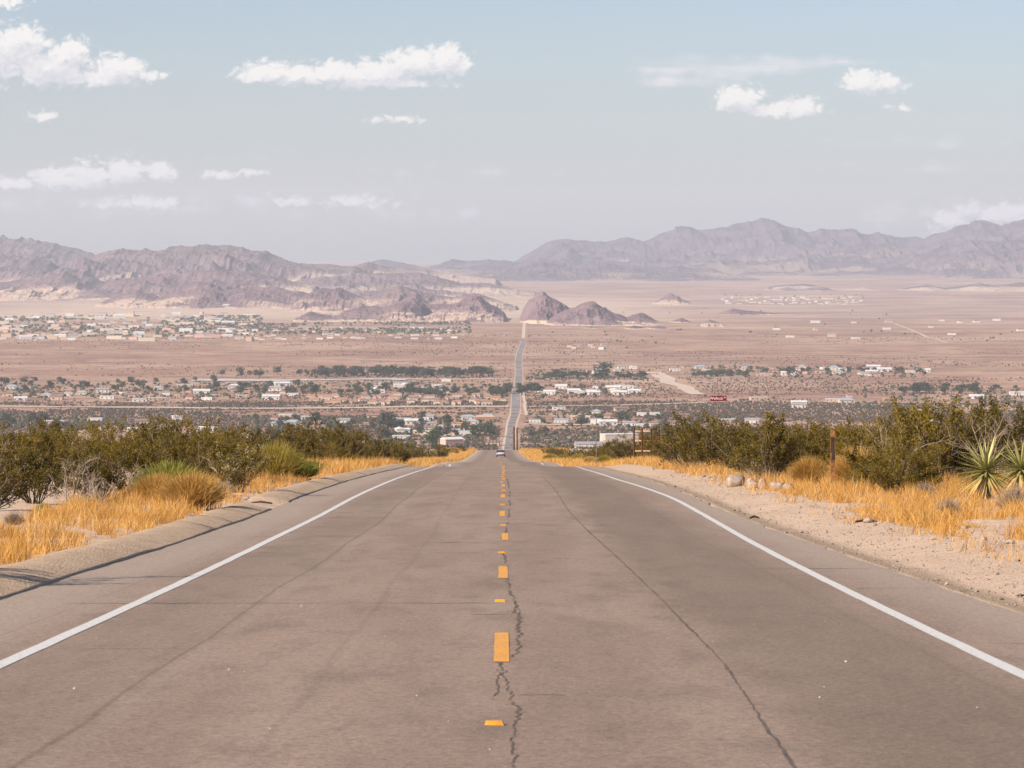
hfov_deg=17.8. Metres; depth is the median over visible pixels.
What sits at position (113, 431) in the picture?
creosote bush
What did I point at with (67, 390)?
house
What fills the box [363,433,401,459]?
creosote bush
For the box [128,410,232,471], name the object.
creosote bush
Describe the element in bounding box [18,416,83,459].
creosote bush
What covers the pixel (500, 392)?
tree
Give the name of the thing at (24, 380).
tree
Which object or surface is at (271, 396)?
house
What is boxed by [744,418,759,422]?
house
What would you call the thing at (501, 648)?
dash
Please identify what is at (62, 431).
creosote bush
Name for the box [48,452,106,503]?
dead branches
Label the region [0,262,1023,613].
ground
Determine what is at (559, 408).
house
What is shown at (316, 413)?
tree
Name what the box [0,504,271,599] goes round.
asphalt berm
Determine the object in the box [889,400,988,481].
creosote bush
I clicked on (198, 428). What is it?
creosote bush
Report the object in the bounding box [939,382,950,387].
tree
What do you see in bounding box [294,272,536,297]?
hills
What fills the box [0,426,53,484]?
creosote bush
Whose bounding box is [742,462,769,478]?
dead brush
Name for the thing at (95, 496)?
dead branches
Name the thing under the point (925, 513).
dry grass
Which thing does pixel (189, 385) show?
house
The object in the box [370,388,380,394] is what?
tree
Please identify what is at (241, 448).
creosote bush
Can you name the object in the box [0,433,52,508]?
creosote bush
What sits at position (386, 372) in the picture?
tree
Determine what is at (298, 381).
tree
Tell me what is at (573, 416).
house
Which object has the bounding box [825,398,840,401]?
house
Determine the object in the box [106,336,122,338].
building
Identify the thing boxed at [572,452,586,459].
rabbitbrush
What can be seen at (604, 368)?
tree
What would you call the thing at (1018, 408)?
creosote bush
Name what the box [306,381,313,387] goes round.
tree
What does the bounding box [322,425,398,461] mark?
creosote bush
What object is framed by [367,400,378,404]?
house
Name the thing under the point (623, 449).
creosote bush
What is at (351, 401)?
house
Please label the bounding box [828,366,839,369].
house
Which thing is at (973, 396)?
house
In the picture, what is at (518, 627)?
road crack
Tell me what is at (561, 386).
house
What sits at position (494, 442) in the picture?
house
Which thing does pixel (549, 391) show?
house
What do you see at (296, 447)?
creosote bush
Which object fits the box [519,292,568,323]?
hills
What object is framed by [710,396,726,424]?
street sign
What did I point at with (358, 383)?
yard shrubs
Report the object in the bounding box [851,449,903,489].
rabbitbrush
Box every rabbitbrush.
[127,469,176,500]
[145,463,233,508]
[244,438,308,477]
[541,453,556,458]
[556,453,569,458]
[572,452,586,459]
[583,456,595,463]
[593,454,612,462]
[783,450,829,482]
[823,444,872,482]
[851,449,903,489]
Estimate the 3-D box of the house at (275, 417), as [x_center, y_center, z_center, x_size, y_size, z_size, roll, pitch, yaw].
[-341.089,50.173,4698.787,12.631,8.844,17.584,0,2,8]
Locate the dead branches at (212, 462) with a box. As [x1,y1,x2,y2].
[204,457,242,487]
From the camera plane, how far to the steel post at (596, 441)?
205.29 m
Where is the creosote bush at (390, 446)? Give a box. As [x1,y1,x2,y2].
[373,438,405,459]
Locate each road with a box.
[0,406,508,408]
[0,450,1023,767]
[412,378,513,379]
[504,340,525,449]
[522,322,525,337]
[522,392,527,414]
[524,423,679,424]
[530,402,702,406]
[650,372,703,393]
[709,355,1023,357]
[894,323,948,342]
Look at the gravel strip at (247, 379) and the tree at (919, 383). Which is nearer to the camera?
the tree at (919, 383)
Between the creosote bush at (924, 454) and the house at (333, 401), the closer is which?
the creosote bush at (924, 454)
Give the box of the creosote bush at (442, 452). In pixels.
[434,445,446,457]
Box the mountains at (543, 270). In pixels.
[451,260,761,281]
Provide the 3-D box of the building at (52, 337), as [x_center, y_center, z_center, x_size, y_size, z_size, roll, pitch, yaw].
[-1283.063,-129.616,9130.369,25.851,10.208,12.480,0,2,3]
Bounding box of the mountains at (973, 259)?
[909,239,1023,278]
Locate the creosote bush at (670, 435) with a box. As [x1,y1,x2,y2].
[638,418,719,467]
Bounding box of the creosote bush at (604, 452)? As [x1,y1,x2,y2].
[587,439,628,458]
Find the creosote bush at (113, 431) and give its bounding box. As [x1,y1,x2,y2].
[67,414,126,467]
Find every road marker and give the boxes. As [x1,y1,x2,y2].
[485,720,503,724]
[495,599,505,601]
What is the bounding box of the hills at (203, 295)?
[95,281,307,308]
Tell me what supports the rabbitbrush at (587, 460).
on the ground at (76, 360)
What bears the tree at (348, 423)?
on the ground at (76, 360)
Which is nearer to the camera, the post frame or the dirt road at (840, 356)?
the post frame
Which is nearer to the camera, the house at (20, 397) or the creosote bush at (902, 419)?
the creosote bush at (902, 419)
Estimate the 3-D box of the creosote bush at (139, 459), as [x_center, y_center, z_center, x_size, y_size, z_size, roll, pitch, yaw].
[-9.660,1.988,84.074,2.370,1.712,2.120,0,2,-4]
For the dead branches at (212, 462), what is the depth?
86.42 m
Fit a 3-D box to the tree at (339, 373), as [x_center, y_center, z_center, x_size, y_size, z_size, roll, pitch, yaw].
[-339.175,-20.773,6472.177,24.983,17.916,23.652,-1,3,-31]
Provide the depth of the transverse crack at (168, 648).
25.64 m
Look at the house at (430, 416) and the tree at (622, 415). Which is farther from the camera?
the house at (430, 416)
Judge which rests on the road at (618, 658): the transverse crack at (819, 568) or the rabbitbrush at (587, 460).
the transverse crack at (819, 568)
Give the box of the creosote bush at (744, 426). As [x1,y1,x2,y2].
[720,416,799,450]
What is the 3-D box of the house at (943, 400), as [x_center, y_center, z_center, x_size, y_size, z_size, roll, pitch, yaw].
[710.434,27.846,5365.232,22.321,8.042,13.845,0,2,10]
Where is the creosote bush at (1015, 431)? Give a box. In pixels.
[994,418,1023,459]
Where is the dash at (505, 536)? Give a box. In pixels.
[502,533,508,539]
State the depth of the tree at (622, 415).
4624.80 m
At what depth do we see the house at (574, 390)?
5645.15 m
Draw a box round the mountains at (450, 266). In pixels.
[373,259,520,273]
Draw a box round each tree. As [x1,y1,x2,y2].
[2,377,9,384]
[2,413,12,422]
[9,417,15,423]
[20,376,28,384]
[20,383,29,392]
[25,415,34,421]
[42,413,51,419]
[47,380,54,388]
[76,380,83,387]
[118,381,125,387]
[127,376,135,384]
[135,379,144,386]
[179,377,187,383]
[210,374,217,381]
[212,381,220,387]
[254,369,264,375]
[265,380,273,385]
[268,427,279,434]
[271,366,280,374]
[274,418,284,427]
[283,385,293,390]
[291,413,301,419]
[293,379,300,387]
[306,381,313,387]
[308,411,319,419]
[311,384,319,393]
[317,369,326,376]
[322,368,333,376]
[331,365,346,375]
[334,369,344,376]
[344,421,351,427]
[349,368,359,374]
[351,365,364,375]
[356,387,363,392]
[367,420,375,426]
[370,366,384,373]
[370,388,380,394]
[377,365,391,375]
[377,382,385,388]
[377,411,399,428]
[377,427,388,437]
[381,370,389,374]
[384,428,393,436]
[386,365,399,374]
[394,420,404,427]
[395,366,408,376]
[402,386,413,391]
[406,366,420,376]
[415,425,424,436]
[417,411,425,416]
[422,370,432,374]
[423,390,432,394]
[424,428,439,444]
[431,388,442,396]
[435,425,445,435]
[436,390,446,396]
[439,385,449,393]
[440,368,455,376]
[441,415,452,422]
[442,422,453,428]
[443,426,452,435]
[447,387,459,392]
[448,367,460,375]
[456,369,464,376]
[459,421,471,430]
[465,388,475,392]
[468,365,482,376]
[469,425,480,434]
[478,366,487,375]
[479,422,490,434]
[484,369,494,375]
[484,424,497,436]
[486,388,496,394]
[495,390,504,394]
[503,383,513,392]
[516,387,525,394]
[522,384,532,392]
[528,431,536,436]
[530,385,541,392]
[546,372,556,379]
[574,415,589,426]
[581,371,591,377]
[593,361,613,376]
[593,412,603,418]
[612,410,629,423]
[617,373,630,377]
[639,371,648,377]
[785,366,794,377]
[898,386,908,392]
[909,384,926,392]
[913,382,925,392]
[924,385,935,392]
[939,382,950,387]
[953,383,965,393]
[969,382,979,392]
[969,386,980,393]
[989,384,999,391]
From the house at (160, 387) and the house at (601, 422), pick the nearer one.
the house at (601, 422)
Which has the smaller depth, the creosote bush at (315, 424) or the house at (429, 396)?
the creosote bush at (315, 424)
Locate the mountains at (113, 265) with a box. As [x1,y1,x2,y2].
[43,244,503,296]
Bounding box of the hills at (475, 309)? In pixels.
[293,296,507,321]
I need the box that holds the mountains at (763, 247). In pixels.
[514,218,1023,276]
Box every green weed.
[32,501,51,512]
[122,457,217,484]
[293,457,322,478]
[309,460,328,470]
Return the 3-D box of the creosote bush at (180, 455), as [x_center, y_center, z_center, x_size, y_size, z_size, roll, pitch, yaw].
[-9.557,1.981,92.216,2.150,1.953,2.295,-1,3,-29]
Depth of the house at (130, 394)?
5503.25 m
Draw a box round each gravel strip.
[191,379,306,380]
[302,378,410,380]
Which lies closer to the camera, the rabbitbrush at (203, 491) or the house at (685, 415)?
the rabbitbrush at (203, 491)
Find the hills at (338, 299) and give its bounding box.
[290,285,518,311]
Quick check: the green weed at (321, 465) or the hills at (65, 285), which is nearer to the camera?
the green weed at (321, 465)
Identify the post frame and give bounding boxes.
[633,427,651,457]
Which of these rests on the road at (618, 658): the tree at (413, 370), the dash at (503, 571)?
the dash at (503, 571)
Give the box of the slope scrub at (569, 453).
[71,443,664,460]
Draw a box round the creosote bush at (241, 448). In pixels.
[172,431,275,476]
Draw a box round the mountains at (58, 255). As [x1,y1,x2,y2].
[0,234,94,266]
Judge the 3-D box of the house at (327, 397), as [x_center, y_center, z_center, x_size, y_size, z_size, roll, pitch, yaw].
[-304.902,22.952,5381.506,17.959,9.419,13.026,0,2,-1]
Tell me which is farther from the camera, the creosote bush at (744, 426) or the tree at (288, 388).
the tree at (288, 388)
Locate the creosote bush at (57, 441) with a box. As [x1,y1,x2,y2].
[8,426,100,486]
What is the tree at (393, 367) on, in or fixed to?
on the ground at (76, 360)
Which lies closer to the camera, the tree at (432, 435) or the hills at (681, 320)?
the tree at (432, 435)
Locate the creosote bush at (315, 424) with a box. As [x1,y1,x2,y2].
[285,413,337,456]
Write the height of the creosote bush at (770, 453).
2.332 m
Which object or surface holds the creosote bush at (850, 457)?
on the ground at (76, 360)
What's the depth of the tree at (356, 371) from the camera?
6521.16 m
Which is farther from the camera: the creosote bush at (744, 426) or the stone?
the creosote bush at (744, 426)
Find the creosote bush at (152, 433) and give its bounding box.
[98,413,236,475]
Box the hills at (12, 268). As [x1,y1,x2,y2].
[0,255,59,281]
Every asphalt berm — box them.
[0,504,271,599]
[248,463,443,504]
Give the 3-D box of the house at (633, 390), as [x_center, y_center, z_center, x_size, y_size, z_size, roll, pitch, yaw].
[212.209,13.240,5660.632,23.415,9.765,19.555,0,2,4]
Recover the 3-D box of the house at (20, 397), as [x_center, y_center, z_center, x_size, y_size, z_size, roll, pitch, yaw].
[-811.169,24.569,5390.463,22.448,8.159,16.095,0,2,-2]
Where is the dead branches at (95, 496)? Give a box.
[85,475,116,503]
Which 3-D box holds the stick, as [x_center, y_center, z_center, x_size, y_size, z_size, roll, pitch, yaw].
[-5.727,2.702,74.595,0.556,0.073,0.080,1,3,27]
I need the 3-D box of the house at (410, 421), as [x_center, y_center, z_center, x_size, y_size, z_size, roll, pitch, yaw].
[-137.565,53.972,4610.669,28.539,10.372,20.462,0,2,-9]
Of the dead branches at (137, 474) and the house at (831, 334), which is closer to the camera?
the dead branches at (137, 474)
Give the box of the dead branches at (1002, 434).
[946,391,1021,468]
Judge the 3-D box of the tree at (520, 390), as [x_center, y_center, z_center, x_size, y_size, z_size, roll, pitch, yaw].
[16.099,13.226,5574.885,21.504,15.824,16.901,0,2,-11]
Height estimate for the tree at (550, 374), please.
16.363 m
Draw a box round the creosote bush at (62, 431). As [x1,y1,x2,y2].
[32,422,78,453]
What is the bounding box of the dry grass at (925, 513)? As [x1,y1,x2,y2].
[0,447,1023,564]
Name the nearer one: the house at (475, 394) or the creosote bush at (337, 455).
the creosote bush at (337, 455)
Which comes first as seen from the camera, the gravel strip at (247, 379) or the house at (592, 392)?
the house at (592, 392)
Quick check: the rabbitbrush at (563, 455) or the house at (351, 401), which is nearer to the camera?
the rabbitbrush at (563, 455)
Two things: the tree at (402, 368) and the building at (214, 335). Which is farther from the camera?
the building at (214, 335)
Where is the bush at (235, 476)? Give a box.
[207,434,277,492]
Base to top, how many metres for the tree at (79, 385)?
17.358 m
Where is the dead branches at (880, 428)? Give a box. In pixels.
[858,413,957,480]
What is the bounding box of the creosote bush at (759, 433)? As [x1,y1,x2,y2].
[745,415,830,476]
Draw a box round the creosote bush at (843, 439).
[816,415,893,479]
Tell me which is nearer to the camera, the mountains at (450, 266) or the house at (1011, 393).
the house at (1011, 393)
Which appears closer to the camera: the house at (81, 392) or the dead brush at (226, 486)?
the dead brush at (226, 486)
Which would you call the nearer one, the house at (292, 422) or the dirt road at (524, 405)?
the house at (292, 422)
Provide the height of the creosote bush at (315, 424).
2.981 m
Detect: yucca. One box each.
[945,431,1022,498]
[990,433,1023,491]
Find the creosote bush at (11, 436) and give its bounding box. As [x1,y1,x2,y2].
[0,421,86,466]
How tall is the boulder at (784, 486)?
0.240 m
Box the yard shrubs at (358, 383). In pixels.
[0,364,1022,446]
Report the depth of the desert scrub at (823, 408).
5095.11 m
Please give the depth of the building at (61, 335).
9349.65 m
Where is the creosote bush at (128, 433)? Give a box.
[65,422,163,474]
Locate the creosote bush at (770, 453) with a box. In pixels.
[727,409,805,477]
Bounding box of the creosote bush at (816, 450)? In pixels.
[782,422,865,476]
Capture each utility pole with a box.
[513,427,514,449]
[516,427,517,449]
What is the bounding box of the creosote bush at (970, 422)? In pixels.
[934,406,1016,470]
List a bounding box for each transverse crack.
[83,648,306,648]
[378,542,462,542]
[753,568,870,568]
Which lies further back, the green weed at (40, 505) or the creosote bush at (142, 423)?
the creosote bush at (142, 423)
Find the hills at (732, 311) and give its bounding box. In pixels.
[719,308,792,314]
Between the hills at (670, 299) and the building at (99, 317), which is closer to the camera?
the building at (99, 317)
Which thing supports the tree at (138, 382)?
on the ground at (76, 360)
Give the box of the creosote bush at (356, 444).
[314,424,373,459]
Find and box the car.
[496,450,504,456]
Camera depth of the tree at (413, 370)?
6476.23 m
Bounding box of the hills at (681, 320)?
[671,318,689,322]
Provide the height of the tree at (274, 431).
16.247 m
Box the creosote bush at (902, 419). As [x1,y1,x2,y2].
[857,391,972,477]
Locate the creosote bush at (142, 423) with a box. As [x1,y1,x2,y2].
[133,420,177,453]
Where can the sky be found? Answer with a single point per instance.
(291, 130)
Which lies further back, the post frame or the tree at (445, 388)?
the tree at (445, 388)
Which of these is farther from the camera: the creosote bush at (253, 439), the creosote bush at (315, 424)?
the creosote bush at (315, 424)
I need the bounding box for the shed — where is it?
[378,381,415,383]
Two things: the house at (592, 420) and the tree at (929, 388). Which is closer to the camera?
the house at (592, 420)
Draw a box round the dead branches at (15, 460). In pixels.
[2,438,39,495]
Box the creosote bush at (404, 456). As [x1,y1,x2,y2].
[382,439,417,462]
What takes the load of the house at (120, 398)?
on the ground at (76, 360)
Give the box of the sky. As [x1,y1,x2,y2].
[0,0,1023,261]
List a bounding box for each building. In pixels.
[1,334,11,336]
[9,329,23,331]
[19,335,31,338]
[36,335,45,338]
[48,336,57,338]
[55,334,66,336]
[69,334,77,337]
[82,332,96,335]
[94,316,104,318]
[100,328,114,330]
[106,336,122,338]
[108,330,122,333]
[114,315,124,317]
[126,318,136,321]
[128,325,139,327]
[129,336,137,339]
[133,331,144,334]
[138,337,155,340]
[144,333,154,336]
[168,336,177,339]
[169,322,180,324]
[179,328,193,331]
[181,322,194,324]
[194,334,203,337]
[209,334,219,337]
[242,313,256,314]
[246,336,253,340]
[424,431,470,434]
[440,437,463,444]
[475,415,495,420]
[574,441,607,447]
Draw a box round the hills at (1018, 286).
[765,282,1023,291]
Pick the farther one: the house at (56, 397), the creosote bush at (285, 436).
the house at (56, 397)
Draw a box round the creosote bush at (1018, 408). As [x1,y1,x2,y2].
[950,388,1023,474]
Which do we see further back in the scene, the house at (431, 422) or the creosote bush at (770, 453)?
the house at (431, 422)
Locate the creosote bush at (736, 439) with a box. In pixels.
[696,426,776,473]
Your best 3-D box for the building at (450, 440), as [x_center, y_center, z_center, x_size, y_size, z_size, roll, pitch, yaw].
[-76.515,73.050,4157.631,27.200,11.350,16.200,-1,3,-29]
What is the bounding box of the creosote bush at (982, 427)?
[896,399,1022,481]
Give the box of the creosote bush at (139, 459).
[91,428,182,487]
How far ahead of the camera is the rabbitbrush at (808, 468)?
91.93 m
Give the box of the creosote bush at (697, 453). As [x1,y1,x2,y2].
[648,409,755,466]
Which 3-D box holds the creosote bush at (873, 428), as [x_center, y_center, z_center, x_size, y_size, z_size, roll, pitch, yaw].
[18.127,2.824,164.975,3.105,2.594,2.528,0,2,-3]
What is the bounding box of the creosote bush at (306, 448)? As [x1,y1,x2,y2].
[275,428,324,456]
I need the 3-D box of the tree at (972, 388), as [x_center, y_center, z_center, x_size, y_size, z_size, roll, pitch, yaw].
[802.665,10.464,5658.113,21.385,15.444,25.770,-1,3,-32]
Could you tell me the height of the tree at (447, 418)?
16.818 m
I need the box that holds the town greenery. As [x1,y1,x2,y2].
[0,294,1012,347]
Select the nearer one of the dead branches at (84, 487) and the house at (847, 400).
the dead branches at (84, 487)
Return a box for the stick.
[251,501,271,503]
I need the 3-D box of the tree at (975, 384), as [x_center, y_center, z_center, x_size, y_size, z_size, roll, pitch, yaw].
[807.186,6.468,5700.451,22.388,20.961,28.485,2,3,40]
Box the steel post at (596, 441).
[596,419,596,464]
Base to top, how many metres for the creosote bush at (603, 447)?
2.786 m
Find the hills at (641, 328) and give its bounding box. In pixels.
[624,325,670,329]
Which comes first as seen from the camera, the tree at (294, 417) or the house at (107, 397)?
the tree at (294, 417)
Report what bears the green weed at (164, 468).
on the ground at (76, 360)
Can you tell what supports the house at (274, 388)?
on the ground at (76, 360)
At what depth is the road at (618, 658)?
25.93 m
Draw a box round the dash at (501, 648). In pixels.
[493,632,508,661]
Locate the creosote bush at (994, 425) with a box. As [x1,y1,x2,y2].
[968,414,1013,468]
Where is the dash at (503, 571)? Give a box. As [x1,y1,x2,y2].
[498,566,507,577]
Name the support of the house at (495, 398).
on the ground at (76, 360)
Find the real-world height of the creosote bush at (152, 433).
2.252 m
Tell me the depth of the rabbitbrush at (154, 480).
73.90 m
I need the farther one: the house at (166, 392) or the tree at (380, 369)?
the tree at (380, 369)
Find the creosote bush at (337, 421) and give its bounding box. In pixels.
[318,417,360,455]
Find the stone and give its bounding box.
[863,517,872,522]
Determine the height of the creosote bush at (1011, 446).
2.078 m
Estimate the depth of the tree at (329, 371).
6492.18 m
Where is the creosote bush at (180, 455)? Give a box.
[138,422,210,475]
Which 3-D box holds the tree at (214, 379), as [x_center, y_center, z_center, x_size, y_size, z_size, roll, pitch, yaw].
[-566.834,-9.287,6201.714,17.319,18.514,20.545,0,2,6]
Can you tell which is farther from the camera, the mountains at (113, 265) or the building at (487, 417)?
the mountains at (113, 265)
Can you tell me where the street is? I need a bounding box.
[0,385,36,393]
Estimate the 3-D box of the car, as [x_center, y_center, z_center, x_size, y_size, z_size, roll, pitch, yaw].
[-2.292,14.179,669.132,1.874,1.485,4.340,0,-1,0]
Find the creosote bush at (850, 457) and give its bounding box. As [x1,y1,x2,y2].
[826,421,954,488]
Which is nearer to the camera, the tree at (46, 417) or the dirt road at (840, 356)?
the tree at (46, 417)
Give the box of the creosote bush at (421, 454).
[410,443,429,457]
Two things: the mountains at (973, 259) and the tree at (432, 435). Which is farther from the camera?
the mountains at (973, 259)
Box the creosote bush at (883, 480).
[858,442,941,494]
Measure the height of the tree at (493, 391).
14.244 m
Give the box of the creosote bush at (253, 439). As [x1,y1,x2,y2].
[213,423,277,456]
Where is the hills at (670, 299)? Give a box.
[653,293,693,304]
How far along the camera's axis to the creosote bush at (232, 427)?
123.58 m
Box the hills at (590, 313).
[545,301,664,325]
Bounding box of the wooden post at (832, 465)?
[830,430,834,487]
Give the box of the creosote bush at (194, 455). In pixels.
[158,423,258,478]
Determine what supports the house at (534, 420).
on the ground at (76, 360)
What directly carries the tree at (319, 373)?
on the ground at (76, 360)
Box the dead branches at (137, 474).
[110,461,146,491]
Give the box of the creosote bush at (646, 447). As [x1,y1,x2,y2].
[623,429,665,457]
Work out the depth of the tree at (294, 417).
4593.52 m
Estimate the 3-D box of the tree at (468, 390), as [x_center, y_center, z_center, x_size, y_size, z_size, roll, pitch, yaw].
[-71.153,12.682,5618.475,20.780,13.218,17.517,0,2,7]
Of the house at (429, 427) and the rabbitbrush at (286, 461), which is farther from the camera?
the house at (429, 427)
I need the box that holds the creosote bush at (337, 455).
[308,440,358,461]
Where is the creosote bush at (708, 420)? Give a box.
[658,412,733,461]
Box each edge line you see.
[0,466,434,667]
[574,466,1023,678]
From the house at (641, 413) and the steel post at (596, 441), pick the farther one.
the house at (641, 413)
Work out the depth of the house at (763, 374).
6493.95 m
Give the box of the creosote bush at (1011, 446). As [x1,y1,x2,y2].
[992,414,1023,475]
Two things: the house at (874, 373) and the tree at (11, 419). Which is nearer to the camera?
the tree at (11, 419)
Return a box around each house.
[2,392,13,395]
[5,384,17,388]
[14,396,27,399]
[50,395,63,399]
[52,392,63,394]
[62,389,74,391]
[76,391,87,394]
[87,418,103,420]
[96,388,109,391]
[100,396,114,398]
[115,397,126,399]
[124,393,135,396]
[132,398,146,401]
[134,419,149,423]
[148,397,165,400]
[153,386,163,389]
[162,390,170,394]
[171,415,182,419]
[177,384,193,386]
[185,395,193,398]
[193,389,210,393]
[196,426,215,432]
[201,397,214,399]
[218,399,229,401]
[261,394,280,399]
[269,386,281,390]
[269,416,279,419]
[271,420,287,426]
[273,381,289,385]
[278,414,300,416]
[287,393,298,395]
[287,420,301,425]
[309,397,319,401]
[312,425,325,429]
[322,395,332,399]
[330,393,339,397]
[331,399,341,403]
[336,418,349,422]
[349,399,356,403]
[362,394,369,398]
[366,413,379,417]
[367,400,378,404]
[372,395,381,398]
[381,400,391,404]
[389,395,399,399]
[392,435,409,438]
[394,427,410,432]
[404,418,424,424]
[407,396,417,400]
[413,430,431,434]
[420,414,434,419]
[424,395,435,397]
[424,421,435,424]
[424,425,435,429]
[439,400,448,404]
[440,429,454,435]
[441,378,450,381]
[452,393,462,396]
[452,400,462,404]
[461,415,474,419]
[466,419,478,424]
[472,393,479,396]
[474,399,484,404]
[481,400,492,404]
[484,440,499,445]
[490,396,500,400]
[529,419,542,422]
[543,390,555,393]
[552,407,564,409]
[554,418,568,422]
[555,384,567,388]
[567,388,580,392]
[571,415,591,418]
[587,391,600,394]
[590,418,600,423]
[592,409,601,413]
[598,414,610,418]
[598,419,617,425]
[605,385,620,389]
[612,390,626,394]
[613,406,626,410]
[617,365,626,368]
[620,385,633,388]
[622,421,635,425]
[627,389,640,392]
[637,412,646,415]
[675,413,689,417]
[682,365,691,368]
[694,365,706,368]
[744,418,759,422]
[749,397,767,399]
[756,373,770,375]
[781,371,795,374]
[791,400,806,404]
[791,403,805,407]
[811,373,821,375]
[815,369,824,372]
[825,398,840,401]
[827,333,835,336]
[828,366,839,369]
[832,370,843,373]
[838,398,854,402]
[869,372,880,375]
[877,367,891,371]
[885,319,892,322]
[916,368,930,371]
[937,398,950,401]
[969,394,984,398]
[1009,391,1023,395]
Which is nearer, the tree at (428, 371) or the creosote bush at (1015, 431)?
the creosote bush at (1015, 431)
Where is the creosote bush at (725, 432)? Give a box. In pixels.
[714,418,747,460]
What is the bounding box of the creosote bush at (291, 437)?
[246,426,303,450]
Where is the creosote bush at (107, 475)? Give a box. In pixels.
[40,437,136,501]
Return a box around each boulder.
[725,474,744,487]
[746,478,757,488]
[758,478,766,488]
[769,481,782,490]
[781,483,793,490]
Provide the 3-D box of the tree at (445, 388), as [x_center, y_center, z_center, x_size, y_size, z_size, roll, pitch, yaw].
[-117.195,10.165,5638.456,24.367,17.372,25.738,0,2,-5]
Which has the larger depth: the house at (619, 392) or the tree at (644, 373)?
the tree at (644, 373)
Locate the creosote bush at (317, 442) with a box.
[266,420,331,459]
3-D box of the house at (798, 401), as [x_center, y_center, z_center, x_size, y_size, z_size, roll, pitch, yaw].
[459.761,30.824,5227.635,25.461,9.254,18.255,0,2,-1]
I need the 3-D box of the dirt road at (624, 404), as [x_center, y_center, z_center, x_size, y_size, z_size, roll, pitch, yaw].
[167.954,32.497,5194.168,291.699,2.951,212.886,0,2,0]
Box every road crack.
[493,662,502,695]
[497,662,522,767]
[501,479,510,579]
[505,581,523,656]
[546,480,796,767]
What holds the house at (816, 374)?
on the ground at (76, 360)
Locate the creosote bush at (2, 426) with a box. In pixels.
[0,419,41,470]
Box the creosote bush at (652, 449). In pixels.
[644,425,679,461]
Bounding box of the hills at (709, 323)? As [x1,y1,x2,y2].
[698,319,727,326]
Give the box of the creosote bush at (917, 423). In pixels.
[861,408,926,475]
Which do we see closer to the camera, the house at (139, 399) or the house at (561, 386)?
the house at (139, 399)
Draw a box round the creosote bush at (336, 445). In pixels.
[310,433,344,460]
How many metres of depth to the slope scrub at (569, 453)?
734.42 m
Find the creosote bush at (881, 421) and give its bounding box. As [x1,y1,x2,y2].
[820,416,895,446]
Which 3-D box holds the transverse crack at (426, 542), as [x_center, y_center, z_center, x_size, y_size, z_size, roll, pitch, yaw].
[-1.240,2.533,52.143,1.800,0.006,0.112,0,2,0]
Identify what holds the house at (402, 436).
on the ground at (76, 360)
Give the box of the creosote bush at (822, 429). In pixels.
[746,424,836,464]
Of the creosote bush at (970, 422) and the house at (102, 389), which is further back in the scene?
the house at (102, 389)
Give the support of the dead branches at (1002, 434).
on the ground at (76, 360)
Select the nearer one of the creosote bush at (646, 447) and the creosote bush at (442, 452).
the creosote bush at (646, 447)
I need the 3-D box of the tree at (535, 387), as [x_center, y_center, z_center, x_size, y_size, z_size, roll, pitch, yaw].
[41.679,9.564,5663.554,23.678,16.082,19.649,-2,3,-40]
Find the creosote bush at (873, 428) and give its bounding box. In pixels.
[842,414,889,434]
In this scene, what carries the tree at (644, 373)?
on the ground at (76, 360)
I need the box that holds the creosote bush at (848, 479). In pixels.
[835,459,888,489]
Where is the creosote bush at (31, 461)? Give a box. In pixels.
[0,433,88,503]
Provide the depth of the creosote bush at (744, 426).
135.62 m
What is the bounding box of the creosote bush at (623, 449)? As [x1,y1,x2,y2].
[603,431,648,459]
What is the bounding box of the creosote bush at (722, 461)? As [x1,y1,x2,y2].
[699,424,757,471]
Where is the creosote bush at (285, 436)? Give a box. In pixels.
[221,425,301,448]
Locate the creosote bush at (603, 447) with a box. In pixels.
[594,436,618,456]
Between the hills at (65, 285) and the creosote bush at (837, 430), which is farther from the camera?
the hills at (65, 285)
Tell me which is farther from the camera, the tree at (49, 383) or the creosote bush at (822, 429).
the tree at (49, 383)
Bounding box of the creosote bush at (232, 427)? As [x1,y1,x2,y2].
[187,422,274,464]
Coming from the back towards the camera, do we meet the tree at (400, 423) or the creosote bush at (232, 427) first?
the tree at (400, 423)
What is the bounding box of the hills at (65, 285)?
[0,270,319,300]
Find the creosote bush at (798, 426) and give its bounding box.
[769,419,824,441]
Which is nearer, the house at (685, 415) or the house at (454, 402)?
the house at (685, 415)
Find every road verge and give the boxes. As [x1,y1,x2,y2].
[502,340,520,449]
[515,345,525,446]
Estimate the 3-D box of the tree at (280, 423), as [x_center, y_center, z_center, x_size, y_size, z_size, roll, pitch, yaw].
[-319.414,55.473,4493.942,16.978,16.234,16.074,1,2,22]
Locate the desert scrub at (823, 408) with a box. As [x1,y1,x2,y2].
[0,334,1023,449]
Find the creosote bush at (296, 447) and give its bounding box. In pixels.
[278,438,319,459]
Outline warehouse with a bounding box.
[599,433,638,445]
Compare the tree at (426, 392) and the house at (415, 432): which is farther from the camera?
the tree at (426, 392)
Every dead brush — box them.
[4,511,28,524]
[217,480,237,493]
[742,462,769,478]
[911,481,937,497]
[936,497,962,514]
[989,482,1023,507]
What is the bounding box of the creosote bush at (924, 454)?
[887,440,950,488]
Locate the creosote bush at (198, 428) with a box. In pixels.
[185,417,243,467]
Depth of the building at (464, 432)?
4371.13 m
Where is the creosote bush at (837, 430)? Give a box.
[807,418,870,458]

